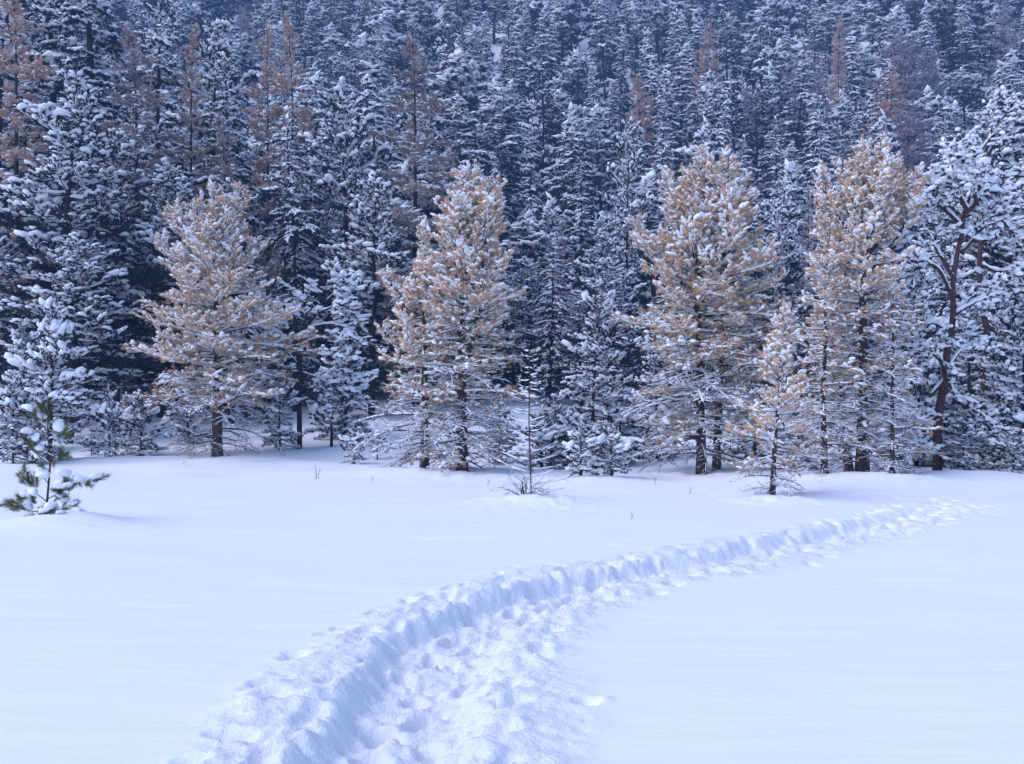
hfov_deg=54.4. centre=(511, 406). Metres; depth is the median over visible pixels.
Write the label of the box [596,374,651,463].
young pine
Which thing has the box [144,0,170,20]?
stone pine
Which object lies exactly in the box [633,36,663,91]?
stone pine
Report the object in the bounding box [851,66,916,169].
larch tree
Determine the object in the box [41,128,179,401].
stone pine
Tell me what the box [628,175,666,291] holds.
stone pine
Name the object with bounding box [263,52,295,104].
stone pine
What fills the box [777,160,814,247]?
stone pine
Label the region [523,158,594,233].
stone pine
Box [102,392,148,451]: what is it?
young pine
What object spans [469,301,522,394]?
stone pine
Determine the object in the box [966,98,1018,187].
stone pine
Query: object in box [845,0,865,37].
stone pine
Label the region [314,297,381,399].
stone pine
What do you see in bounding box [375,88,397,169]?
spruce tree
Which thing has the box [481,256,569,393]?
stone pine
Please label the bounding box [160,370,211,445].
young pine
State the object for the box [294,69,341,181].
stone pine
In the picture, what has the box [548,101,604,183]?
stone pine
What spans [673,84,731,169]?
stone pine
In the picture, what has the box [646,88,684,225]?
spruce tree
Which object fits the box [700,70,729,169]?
spruce tree
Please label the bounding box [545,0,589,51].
stone pine
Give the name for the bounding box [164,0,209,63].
stone pine
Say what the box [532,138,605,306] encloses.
spruce tree
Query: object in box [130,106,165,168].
stone pine
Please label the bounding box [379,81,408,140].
stone pine
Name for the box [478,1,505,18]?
stone pine
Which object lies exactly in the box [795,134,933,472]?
tree
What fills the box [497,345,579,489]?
bare sapling
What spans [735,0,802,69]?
stone pine
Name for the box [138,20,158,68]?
stone pine
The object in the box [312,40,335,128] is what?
spruce tree
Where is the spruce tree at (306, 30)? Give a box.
[293,6,314,86]
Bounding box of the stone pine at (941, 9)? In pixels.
[915,0,984,72]
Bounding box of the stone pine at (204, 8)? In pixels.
[185,0,213,52]
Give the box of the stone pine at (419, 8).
[387,0,456,76]
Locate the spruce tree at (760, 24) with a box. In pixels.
[737,9,789,126]
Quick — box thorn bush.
[489,467,564,498]
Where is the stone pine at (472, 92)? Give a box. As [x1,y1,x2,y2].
[426,48,501,169]
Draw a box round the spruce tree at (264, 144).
[248,113,278,269]
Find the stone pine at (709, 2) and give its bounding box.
[695,0,729,37]
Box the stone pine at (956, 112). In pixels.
[937,99,971,153]
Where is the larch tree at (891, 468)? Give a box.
[840,262,945,474]
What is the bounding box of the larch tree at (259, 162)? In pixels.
[242,19,301,366]
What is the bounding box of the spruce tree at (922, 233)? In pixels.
[915,212,947,316]
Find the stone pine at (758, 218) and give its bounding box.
[738,202,789,332]
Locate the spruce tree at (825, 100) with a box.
[822,77,836,146]
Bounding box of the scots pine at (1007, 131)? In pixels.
[913,83,1023,422]
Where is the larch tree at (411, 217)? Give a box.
[362,30,476,411]
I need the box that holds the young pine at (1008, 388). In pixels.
[968,271,1023,471]
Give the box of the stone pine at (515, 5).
[503,0,540,35]
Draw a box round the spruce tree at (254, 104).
[248,86,278,172]
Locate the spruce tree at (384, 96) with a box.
[371,90,400,198]
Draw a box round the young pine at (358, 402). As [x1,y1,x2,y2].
[307,341,378,439]
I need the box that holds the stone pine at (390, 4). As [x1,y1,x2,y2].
[363,0,408,70]
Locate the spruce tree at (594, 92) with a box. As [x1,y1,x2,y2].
[583,62,610,163]
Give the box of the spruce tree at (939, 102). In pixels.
[920,95,966,244]
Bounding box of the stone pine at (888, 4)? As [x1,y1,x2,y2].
[859,0,919,50]
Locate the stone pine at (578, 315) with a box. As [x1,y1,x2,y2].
[533,290,620,405]
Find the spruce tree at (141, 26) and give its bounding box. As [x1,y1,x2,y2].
[124,14,155,110]
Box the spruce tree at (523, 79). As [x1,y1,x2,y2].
[514,38,532,119]
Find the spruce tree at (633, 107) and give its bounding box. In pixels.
[629,52,659,117]
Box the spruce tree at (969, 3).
[942,0,977,84]
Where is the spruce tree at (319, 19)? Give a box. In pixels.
[314,0,354,40]
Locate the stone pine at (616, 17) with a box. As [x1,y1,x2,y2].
[582,0,628,60]
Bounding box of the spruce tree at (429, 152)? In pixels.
[421,126,451,212]
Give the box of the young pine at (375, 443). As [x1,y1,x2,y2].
[369,422,388,459]
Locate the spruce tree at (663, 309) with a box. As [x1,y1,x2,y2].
[636,224,695,397]
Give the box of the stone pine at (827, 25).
[817,16,833,63]
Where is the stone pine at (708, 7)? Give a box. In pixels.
[700,0,719,21]
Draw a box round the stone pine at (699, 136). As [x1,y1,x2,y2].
[666,115,725,184]
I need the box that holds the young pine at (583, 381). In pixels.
[547,278,648,468]
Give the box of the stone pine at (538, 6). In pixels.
[528,0,578,68]
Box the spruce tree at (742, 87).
[738,77,748,143]
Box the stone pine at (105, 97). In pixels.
[96,95,109,107]
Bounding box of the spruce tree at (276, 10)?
[257,0,287,74]
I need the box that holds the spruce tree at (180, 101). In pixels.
[165,79,197,145]
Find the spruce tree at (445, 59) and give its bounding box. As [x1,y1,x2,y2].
[427,53,473,162]
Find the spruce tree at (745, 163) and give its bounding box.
[736,131,769,297]
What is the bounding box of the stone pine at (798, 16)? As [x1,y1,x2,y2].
[792,0,830,30]
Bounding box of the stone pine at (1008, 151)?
[956,144,1023,410]
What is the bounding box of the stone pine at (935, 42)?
[917,20,946,83]
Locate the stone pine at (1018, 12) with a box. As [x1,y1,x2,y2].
[1009,0,1023,27]
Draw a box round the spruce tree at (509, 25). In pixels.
[500,0,514,67]
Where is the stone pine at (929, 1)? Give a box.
[913,0,932,26]
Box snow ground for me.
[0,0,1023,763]
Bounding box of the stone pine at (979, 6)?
[942,0,1005,67]
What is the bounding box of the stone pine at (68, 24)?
[52,9,73,52]
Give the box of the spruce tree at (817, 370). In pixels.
[809,346,829,397]
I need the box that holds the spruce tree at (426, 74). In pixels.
[424,73,431,93]
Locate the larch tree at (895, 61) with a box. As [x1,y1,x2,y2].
[850,31,956,147]
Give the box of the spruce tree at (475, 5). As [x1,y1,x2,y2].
[463,0,492,55]
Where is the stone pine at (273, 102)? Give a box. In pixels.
[253,94,295,208]
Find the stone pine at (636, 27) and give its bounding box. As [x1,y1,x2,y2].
[620,0,646,77]
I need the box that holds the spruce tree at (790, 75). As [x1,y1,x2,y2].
[766,39,840,163]
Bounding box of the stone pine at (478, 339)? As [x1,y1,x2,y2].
[444,308,495,393]
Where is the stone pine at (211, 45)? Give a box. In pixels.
[168,19,265,298]
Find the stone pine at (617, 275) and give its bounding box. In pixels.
[561,256,662,400]
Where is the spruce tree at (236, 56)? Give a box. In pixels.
[230,39,247,115]
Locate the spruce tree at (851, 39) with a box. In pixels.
[842,29,870,158]
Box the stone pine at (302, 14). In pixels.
[280,0,319,27]
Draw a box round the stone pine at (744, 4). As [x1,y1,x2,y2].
[741,0,765,13]
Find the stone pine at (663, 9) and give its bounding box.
[621,0,688,74]
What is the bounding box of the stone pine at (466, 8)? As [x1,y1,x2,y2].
[448,0,477,20]
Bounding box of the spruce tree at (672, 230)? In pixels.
[659,223,682,372]
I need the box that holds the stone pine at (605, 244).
[556,211,652,396]
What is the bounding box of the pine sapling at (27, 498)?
[0,391,114,516]
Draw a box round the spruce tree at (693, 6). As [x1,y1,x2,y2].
[679,0,705,80]
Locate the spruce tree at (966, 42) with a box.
[944,4,989,100]
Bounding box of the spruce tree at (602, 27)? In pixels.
[587,0,615,77]
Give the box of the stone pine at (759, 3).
[747,0,773,34]
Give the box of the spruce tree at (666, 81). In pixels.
[652,64,679,164]
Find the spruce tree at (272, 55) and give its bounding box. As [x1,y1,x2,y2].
[246,26,281,137]
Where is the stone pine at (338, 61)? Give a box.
[323,51,358,96]
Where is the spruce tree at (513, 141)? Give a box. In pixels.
[471,87,544,219]
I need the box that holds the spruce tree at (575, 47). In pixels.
[564,0,581,50]
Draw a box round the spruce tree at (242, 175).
[171,46,311,384]
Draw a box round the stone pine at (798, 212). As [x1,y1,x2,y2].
[775,158,818,316]
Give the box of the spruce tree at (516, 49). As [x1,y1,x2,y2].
[488,16,531,133]
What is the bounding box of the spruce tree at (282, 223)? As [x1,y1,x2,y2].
[257,140,318,368]
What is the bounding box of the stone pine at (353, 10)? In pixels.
[335,0,360,22]
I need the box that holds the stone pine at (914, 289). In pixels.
[868,257,966,423]
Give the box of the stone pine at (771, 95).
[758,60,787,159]
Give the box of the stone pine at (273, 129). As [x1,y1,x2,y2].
[265,115,294,237]
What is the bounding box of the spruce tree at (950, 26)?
[930,2,958,45]
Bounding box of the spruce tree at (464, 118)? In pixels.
[426,93,510,243]
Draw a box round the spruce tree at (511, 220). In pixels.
[478,127,528,241]
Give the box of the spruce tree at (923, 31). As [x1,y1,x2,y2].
[912,0,936,95]
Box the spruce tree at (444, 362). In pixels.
[431,294,473,402]
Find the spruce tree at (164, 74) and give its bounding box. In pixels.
[82,0,207,394]
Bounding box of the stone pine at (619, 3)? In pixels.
[616,0,646,30]
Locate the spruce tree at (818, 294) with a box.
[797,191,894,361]
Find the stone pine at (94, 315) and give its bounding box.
[0,231,164,438]
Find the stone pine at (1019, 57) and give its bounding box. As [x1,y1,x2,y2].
[986,28,1020,65]
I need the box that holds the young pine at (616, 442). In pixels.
[592,423,637,475]
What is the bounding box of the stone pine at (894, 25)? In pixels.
[862,5,919,81]
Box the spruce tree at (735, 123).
[707,81,778,222]
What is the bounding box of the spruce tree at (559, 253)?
[544,218,577,378]
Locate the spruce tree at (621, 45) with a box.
[608,24,634,115]
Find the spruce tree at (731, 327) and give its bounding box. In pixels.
[707,251,762,392]
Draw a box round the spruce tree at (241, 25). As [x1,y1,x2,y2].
[222,4,266,106]
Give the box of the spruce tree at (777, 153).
[760,113,800,288]
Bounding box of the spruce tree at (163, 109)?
[160,93,169,140]
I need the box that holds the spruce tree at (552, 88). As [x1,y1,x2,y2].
[541,77,564,146]
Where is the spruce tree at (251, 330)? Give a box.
[182,173,274,423]
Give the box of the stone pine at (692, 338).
[671,308,708,378]
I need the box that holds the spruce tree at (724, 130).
[710,88,733,172]
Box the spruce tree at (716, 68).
[712,40,725,91]
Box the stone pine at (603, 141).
[570,102,621,211]
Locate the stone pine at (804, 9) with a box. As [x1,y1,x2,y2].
[793,0,816,39]
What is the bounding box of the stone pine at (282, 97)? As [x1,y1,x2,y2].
[266,78,302,142]
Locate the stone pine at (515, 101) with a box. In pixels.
[504,79,526,145]
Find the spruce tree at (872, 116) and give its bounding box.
[864,93,880,140]
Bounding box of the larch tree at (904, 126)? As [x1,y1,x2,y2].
[867,98,955,198]
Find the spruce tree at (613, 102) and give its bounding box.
[589,78,621,187]
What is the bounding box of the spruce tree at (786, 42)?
[780,25,795,101]
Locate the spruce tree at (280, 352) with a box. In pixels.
[272,315,307,392]
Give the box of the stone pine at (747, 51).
[739,34,765,93]
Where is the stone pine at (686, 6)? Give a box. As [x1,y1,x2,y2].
[676,3,708,65]
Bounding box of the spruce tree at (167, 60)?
[147,43,181,113]
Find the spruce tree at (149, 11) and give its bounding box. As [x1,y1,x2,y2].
[111,0,155,27]
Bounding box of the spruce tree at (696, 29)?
[679,7,712,133]
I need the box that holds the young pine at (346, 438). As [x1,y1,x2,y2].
[338,426,369,463]
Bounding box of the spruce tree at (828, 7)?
[818,0,847,17]
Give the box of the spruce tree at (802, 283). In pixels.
[789,182,823,381]
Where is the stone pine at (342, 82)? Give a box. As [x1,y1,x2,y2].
[320,75,351,169]
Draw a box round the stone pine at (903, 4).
[884,0,920,42]
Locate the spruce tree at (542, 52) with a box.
[525,5,560,112]
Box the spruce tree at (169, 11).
[162,0,176,34]
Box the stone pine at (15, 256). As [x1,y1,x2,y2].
[0,175,50,383]
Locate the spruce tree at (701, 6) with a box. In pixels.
[679,0,707,50]
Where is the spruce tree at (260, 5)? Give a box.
[249,0,274,39]
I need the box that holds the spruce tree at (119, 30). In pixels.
[84,0,134,45]
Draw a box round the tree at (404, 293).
[349,216,492,468]
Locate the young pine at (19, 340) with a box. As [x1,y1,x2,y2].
[0,320,60,449]
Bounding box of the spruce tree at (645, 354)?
[633,326,664,405]
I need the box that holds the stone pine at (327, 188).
[285,84,410,397]
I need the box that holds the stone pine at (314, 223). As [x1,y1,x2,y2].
[276,173,342,288]
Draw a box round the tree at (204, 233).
[122,179,330,458]
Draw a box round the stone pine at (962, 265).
[881,174,982,405]
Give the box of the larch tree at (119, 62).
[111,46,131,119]
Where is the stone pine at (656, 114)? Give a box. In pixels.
[644,78,687,153]
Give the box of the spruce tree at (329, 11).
[306,0,351,49]
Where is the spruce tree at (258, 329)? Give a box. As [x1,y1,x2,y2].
[235,258,284,407]
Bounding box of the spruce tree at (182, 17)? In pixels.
[168,0,202,99]
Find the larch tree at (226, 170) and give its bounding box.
[179,110,267,370]
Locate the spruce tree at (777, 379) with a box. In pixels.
[760,336,788,391]
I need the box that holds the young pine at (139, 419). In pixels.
[115,397,170,455]
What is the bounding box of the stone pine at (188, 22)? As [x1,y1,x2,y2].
[162,0,212,32]
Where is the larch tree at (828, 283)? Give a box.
[778,250,885,475]
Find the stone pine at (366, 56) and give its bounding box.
[344,31,387,125]
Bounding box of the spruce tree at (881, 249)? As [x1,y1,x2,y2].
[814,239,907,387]
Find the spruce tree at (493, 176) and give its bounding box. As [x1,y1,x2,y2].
[488,152,514,264]
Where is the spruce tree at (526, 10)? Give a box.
[515,3,539,78]
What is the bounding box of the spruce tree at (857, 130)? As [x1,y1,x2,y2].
[844,111,867,184]
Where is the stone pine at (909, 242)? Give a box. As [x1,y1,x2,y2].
[894,192,919,264]
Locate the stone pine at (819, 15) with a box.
[805,7,823,50]
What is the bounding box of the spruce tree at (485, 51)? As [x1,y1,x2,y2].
[473,11,495,114]
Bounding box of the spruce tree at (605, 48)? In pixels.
[587,0,626,100]
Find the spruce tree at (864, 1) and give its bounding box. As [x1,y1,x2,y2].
[852,0,881,22]
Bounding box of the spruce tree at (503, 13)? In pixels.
[499,0,514,32]
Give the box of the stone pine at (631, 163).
[599,116,656,387]
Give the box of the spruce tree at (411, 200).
[377,157,412,300]
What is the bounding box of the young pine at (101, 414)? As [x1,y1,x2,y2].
[88,385,126,455]
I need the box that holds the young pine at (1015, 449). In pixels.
[988,426,1023,473]
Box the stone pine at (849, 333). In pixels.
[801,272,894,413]
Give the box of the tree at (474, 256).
[386,160,548,473]
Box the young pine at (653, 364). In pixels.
[631,333,688,459]
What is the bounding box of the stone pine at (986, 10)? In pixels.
[981,0,995,16]
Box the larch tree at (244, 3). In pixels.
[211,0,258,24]
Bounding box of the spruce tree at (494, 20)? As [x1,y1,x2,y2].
[482,0,506,43]
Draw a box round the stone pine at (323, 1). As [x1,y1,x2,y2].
[319,0,355,6]
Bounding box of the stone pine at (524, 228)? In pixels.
[494,209,570,324]
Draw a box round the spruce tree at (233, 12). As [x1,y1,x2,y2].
[221,0,258,42]
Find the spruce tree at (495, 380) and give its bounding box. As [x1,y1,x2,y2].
[436,155,524,393]
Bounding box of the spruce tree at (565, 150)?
[537,114,608,280]
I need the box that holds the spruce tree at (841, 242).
[808,217,874,403]
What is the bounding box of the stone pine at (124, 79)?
[112,61,173,132]
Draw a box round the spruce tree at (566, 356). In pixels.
[553,308,577,388]
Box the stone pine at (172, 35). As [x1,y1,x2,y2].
[169,33,181,70]
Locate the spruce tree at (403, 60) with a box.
[392,14,432,95]
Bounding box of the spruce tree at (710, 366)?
[690,327,714,402]
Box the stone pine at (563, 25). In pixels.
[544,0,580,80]
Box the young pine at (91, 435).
[80,432,99,454]
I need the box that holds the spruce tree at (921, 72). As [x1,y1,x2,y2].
[917,55,928,96]
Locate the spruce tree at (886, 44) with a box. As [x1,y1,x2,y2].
[862,42,913,142]
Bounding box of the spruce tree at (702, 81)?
[683,76,712,144]
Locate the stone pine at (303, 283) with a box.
[278,240,326,325]
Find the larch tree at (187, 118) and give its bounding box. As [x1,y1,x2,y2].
[162,23,221,321]
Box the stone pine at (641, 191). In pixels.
[598,169,670,298]
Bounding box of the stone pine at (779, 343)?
[725,298,827,495]
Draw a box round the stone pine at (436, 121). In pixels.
[327,94,464,383]
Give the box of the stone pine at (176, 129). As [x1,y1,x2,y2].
[168,115,189,148]
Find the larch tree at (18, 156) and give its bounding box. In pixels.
[0,0,86,386]
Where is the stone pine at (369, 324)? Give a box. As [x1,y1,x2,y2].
[319,269,401,391]
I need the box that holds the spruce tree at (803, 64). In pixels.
[773,49,829,176]
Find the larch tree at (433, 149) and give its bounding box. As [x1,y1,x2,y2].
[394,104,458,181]
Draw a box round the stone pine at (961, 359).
[931,301,1010,448]
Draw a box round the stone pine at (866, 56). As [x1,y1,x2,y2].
[839,41,879,121]
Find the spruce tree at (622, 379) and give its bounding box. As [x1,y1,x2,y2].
[602,308,640,388]
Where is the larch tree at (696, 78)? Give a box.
[683,18,723,133]
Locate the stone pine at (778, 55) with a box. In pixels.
[751,37,807,133]
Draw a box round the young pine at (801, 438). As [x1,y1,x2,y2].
[771,386,820,470]
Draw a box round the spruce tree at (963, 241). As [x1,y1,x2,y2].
[936,183,1010,312]
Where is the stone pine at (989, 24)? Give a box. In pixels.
[971,3,1007,82]
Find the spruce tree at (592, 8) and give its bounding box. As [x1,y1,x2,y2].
[584,0,607,38]
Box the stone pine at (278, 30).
[257,21,295,81]
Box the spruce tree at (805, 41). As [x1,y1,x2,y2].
[787,38,811,150]
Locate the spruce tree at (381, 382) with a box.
[366,294,420,400]
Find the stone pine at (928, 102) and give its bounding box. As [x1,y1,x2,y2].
[896,84,964,170]
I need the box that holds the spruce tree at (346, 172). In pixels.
[334,152,354,230]
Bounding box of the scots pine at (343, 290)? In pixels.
[241,269,377,447]
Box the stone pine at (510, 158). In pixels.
[492,105,522,185]
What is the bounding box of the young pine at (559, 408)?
[531,394,573,464]
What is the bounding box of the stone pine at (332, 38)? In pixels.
[308,22,350,89]
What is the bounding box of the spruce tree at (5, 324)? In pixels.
[1,310,12,377]
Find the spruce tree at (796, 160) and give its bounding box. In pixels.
[769,140,813,233]
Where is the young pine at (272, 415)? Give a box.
[255,369,307,449]
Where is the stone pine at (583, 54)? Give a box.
[561,48,589,103]
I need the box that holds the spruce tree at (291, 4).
[285,0,301,57]
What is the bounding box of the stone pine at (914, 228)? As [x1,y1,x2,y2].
[897,210,945,253]
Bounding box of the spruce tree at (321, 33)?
[293,0,328,72]
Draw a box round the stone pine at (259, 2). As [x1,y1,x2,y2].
[254,0,295,16]
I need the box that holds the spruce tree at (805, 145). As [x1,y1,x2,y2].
[796,116,842,208]
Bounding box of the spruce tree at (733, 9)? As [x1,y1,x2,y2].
[712,0,751,61]
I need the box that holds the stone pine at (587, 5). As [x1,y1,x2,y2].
[581,0,609,24]
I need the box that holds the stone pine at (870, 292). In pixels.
[849,276,898,412]
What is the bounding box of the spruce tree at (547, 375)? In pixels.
[519,229,576,405]
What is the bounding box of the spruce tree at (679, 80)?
[666,39,701,167]
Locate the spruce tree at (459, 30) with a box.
[451,0,467,42]
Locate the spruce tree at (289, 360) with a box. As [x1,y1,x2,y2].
[267,285,319,403]
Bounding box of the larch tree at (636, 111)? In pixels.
[617,72,662,182]
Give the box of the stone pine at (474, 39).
[460,25,495,75]
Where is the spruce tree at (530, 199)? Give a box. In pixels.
[513,117,548,281]
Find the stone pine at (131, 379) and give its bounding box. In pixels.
[121,340,158,394]
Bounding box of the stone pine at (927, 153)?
[912,131,939,172]
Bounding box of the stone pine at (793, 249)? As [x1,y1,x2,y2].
[748,212,809,350]
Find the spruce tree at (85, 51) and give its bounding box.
[0,0,186,365]
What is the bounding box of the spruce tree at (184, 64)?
[177,49,191,104]
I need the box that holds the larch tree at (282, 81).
[243,11,324,350]
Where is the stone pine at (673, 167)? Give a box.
[645,147,680,216]
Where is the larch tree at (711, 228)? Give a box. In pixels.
[611,142,795,475]
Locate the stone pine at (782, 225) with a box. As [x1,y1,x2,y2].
[749,179,816,390]
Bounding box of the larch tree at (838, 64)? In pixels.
[826,12,848,111]
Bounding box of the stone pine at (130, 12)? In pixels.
[118,0,151,42]
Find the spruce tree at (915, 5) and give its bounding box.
[906,0,928,35]
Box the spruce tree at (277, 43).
[271,33,290,97]
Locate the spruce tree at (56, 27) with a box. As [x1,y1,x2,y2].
[2,0,139,300]
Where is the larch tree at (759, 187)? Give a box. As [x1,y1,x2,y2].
[730,151,774,221]
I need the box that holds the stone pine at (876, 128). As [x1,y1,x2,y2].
[847,108,901,225]
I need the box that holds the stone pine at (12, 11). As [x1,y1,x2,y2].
[0,2,28,43]
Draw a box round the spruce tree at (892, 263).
[877,138,916,266]
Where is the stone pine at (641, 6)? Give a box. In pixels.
[625,0,651,59]
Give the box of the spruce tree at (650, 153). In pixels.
[648,126,671,163]
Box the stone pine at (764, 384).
[743,318,771,388]
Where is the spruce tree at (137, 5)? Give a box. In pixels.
[127,0,150,53]
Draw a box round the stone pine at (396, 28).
[372,1,427,59]
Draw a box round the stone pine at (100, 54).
[95,52,110,79]
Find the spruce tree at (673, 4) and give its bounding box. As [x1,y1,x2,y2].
[656,0,683,108]
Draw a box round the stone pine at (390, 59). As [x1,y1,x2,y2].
[372,35,401,84]
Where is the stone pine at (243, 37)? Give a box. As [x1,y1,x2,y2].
[200,20,262,116]
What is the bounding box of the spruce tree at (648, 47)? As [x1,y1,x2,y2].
[634,26,655,142]
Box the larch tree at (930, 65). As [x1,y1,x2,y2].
[871,34,968,164]
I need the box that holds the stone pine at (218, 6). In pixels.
[187,0,231,38]
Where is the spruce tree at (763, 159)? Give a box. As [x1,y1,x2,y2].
[755,133,784,217]
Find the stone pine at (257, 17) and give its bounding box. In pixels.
[251,0,285,53]
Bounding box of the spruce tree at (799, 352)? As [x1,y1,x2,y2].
[774,283,818,404]
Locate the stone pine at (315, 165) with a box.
[266,155,357,373]
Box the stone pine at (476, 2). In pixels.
[464,0,485,7]
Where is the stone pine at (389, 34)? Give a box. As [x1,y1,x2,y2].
[359,10,404,100]
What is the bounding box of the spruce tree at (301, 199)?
[249,105,329,411]
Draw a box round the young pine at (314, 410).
[302,370,357,446]
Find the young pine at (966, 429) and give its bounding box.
[933,407,998,470]
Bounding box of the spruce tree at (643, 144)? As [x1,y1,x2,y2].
[590,126,663,246]
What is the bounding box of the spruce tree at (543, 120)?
[517,60,561,202]
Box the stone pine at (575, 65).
[549,48,607,110]
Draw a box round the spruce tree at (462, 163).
[456,160,467,185]
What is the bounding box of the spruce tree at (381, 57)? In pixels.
[375,36,394,116]
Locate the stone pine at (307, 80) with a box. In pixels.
[301,61,332,127]
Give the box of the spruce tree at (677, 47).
[656,8,694,126]
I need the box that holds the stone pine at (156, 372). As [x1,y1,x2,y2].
[141,295,201,401]
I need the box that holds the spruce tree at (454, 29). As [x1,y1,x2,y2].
[431,19,468,94]
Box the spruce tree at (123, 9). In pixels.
[116,0,130,22]
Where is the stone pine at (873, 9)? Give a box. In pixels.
[857,0,888,65]
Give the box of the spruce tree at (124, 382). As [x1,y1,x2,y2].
[89,326,131,389]
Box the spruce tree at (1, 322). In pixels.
[0,321,7,400]
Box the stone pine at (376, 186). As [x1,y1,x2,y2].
[316,170,434,415]
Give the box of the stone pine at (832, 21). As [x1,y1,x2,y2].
[813,0,854,74]
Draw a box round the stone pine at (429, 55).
[418,25,431,56]
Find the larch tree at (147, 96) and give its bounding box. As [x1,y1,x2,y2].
[71,21,190,404]
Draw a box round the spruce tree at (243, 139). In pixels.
[237,112,266,214]
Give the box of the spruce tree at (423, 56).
[406,47,433,106]
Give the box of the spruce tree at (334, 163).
[317,118,347,211]
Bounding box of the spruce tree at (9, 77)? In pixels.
[0,0,82,363]
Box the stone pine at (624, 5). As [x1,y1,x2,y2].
[618,0,632,48]
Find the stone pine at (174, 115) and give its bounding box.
[165,94,212,201]
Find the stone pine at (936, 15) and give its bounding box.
[931,5,950,51]
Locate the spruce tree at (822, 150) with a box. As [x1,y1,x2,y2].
[797,92,834,314]
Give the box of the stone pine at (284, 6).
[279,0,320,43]
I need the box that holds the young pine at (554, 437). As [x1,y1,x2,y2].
[518,409,571,467]
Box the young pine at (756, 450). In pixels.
[721,327,787,456]
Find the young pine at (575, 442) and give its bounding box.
[562,420,605,476]
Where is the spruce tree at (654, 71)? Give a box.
[635,54,666,172]
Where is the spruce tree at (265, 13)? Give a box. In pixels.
[252,0,276,72]
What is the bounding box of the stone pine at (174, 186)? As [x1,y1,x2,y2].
[88,156,221,417]
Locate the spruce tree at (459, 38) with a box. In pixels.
[455,33,462,46]
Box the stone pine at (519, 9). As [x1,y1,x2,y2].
[510,0,535,49]
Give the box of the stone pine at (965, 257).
[926,156,1023,409]
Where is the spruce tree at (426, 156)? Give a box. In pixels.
[401,137,442,258]
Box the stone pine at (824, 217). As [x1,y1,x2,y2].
[798,184,888,471]
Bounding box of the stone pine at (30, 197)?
[0,68,174,412]
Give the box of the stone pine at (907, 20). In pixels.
[887,8,917,75]
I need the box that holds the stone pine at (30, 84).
[18,77,48,149]
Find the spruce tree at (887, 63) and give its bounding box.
[865,58,909,164]
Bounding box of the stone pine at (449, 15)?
[437,0,477,50]
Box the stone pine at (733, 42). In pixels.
[718,12,744,73]
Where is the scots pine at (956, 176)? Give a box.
[870,137,1023,471]
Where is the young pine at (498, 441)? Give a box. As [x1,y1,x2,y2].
[474,397,521,462]
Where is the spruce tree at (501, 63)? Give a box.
[495,44,516,94]
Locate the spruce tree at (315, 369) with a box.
[304,292,333,392]
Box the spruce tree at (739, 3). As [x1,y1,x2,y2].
[725,0,757,28]
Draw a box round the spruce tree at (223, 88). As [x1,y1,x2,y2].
[222,81,248,151]
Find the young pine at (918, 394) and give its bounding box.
[869,341,958,467]
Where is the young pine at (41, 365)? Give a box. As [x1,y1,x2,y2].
[0,296,97,463]
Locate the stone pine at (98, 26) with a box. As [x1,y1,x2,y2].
[92,0,111,58]
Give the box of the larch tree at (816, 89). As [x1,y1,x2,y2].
[793,76,821,129]
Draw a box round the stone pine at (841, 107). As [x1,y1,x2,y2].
[827,89,855,179]
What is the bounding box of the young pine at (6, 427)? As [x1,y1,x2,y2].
[0,374,35,463]
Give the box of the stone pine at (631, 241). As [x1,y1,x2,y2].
[608,199,655,313]
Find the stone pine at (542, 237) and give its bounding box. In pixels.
[518,191,582,345]
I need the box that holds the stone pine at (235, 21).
[231,15,239,33]
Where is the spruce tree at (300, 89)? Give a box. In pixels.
[286,85,329,263]
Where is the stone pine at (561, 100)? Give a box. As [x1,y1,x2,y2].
[521,88,596,177]
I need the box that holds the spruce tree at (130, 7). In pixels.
[121,0,142,26]
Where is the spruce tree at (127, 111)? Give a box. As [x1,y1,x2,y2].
[99,79,165,199]
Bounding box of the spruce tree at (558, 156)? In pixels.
[550,140,569,229]
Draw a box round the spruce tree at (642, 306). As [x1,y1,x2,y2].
[617,247,656,364]
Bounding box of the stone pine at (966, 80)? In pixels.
[946,65,991,129]
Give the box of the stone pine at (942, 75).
[922,59,958,151]
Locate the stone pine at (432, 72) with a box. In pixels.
[426,43,492,132]
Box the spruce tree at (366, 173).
[335,160,378,352]
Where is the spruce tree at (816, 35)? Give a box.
[804,0,829,90]
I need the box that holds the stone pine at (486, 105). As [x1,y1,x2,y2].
[457,72,519,195]
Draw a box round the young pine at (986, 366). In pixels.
[947,300,1023,467]
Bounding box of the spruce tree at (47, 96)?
[44,73,65,103]
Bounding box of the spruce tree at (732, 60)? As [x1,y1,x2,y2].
[710,4,748,134]
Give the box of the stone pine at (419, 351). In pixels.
[392,308,434,388]
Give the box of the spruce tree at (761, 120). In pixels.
[737,85,781,193]
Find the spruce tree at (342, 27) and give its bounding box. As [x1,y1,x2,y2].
[330,0,354,67]
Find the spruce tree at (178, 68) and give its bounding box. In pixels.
[164,54,183,119]
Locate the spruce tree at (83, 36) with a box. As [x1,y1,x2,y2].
[66,18,93,73]
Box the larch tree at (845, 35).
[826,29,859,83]
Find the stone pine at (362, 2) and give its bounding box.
[351,0,372,35]
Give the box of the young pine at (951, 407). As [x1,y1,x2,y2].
[906,348,965,466]

